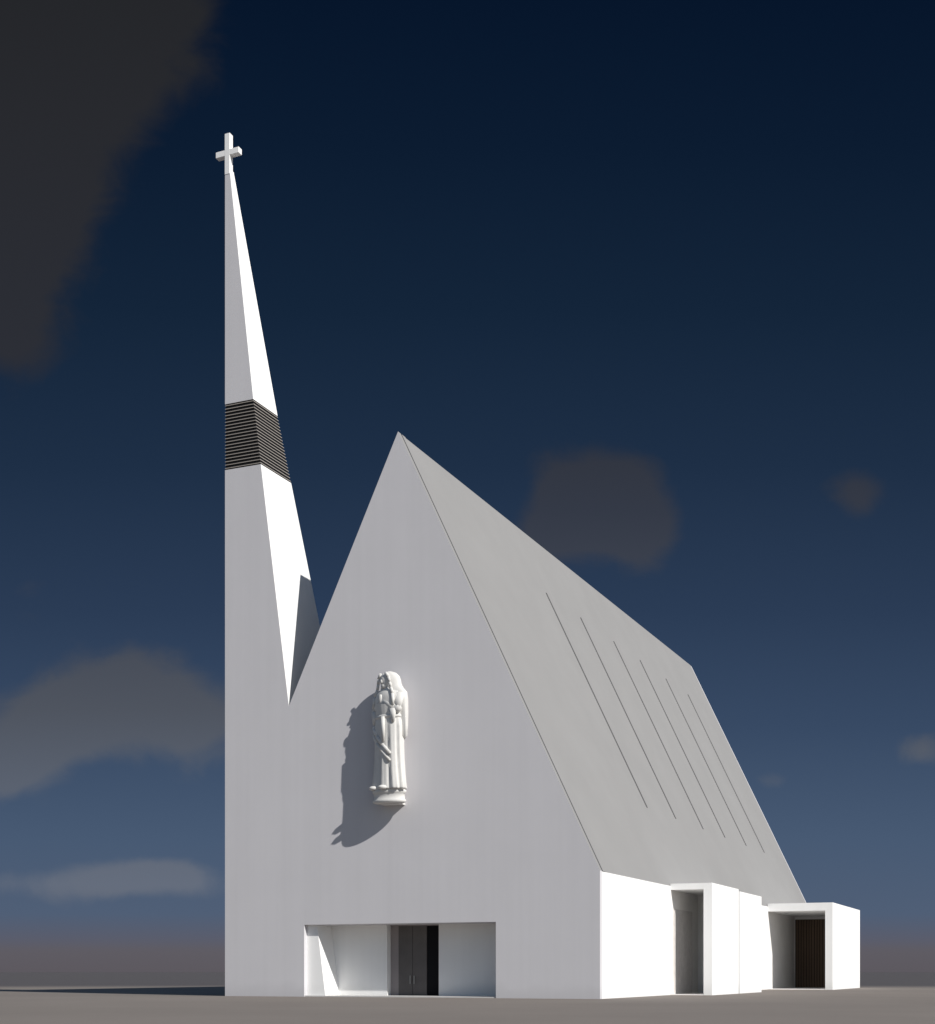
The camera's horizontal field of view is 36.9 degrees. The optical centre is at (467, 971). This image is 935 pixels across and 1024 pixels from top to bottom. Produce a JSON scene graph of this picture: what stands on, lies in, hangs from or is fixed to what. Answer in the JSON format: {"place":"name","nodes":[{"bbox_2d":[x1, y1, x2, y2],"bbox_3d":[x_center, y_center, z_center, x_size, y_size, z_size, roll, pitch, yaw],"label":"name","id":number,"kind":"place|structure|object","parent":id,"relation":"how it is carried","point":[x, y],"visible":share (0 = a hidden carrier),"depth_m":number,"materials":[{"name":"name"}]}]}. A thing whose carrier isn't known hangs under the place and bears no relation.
{"place":"outdoors","nodes":[
{"label":"outdoors","id":0,"kind":"place"},
{"bbox_2d":[225,172,601,998],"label":"front facade wall","id":1,"kind":"structure","parent":0,"point":[483,824],"depth_m":74.48,"materials":[{"name":"white paint"}]},
{"bbox_2d":[369,671,407,805],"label":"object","id":2,"kind":"structure","parent":1,"relation":"attached to","point":[389,712],"depth_m":73.11,"materials":[{"name":"stone"}]},
{"bbox_2d":[0,972,934,1023],"bbox_3d":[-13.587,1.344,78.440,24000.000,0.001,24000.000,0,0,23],"label":"ground","id":3,"kind":"structure","parent":0,"point":[202,998],"depth_m":54.54,"materials":[{"name":"grey concrete"}]},
{"bbox_2d":[233,172,338,995],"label":"wall","id":4,"kind":"structure","parent":3,"relation":"on","point":[300,621],"depth_m":78.67,"materials":[{"name":"white paint"}]},
{"bbox_2d":[216,133,241,174],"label":"cross","id":5,"kind":"object","parent":4,"relation":"on","point":[229,153],"visible":1,"depth_m":78.37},
{"bbox_2d":[225,399,290,481],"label":"spire louvres","id":6,"kind":"object","parent":4,"relation":"attached to","point":[253,435],"visible":0.91,"depth_m":78.22,"materials":[{"name":"grey metal"}]},
{"bbox_2d":[305,995,495,997],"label":"entrance floor","id":7,"kind":"structure","parent":3,"relation":"on","point":[402,996],"depth_m":74.24,"materials":[{"name":"grey concrete"}]},
{"bbox_2d":[328,439,805,998],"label":"church main body","id":8,"kind":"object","parent":3,"relation":"on","point":[652,851],"depth_m":83.45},
{"bbox_2d":[390,924,438,995],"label":"entrance door","id":9,"kind":"structure","parent":8,"relation":"attached to","point":[414,960],"depth_m":76.28,"materials":[{"name":"grey metal"}]},
{"bbox_2d":[402,435,604,871],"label":"roof edge trim","id":10,"kind":"structure","parent":8,"relation":"attached to","point":[506,660],"depth_m":72.31,"materials":[{"name":"white paint"}]},
{"bbox_2d":[546,593,764,852],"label":"roof slits","id":11,"kind":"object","parent":8,"relation":"attached to","point":[657,733],"depth_m":99.84,"materials":[{"name":"grey glass"}]},
{"bbox_2d":[670,883,738,994],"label":"side entrance portal","id":12,"kind":"object","parent":3,"relation":"on","point":[704,938],"visible":0.99,"depth_m":83.71,"materials":[{"name":"white concrete"}]},
{"bbox_2d":[739,891,761,993],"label":"wall projection","id":13,"kind":"object","parent":3,"relation":"on","point":[750,943],"visible":0.36,"depth_m":90.39},
{"bbox_2d":[768,902,859,989],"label":"porch","id":14,"kind":"object","parent":3,"relation":"on","point":[813,946],"visible":1,"depth_m":113.39,"materials":[{"name":"white concrete"}]},
{"bbox_2d":[0,0,934,971],"label":"sky","id":15,"kind":"structure","parent":0,"point":[651,281],"materials":[{"name":"blue"}]},
{"bbox_2d":[695,675,805,901],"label":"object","id":16,"kind":"structure","parent":0,"point":[749,786],"depth_m":128.46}
]}

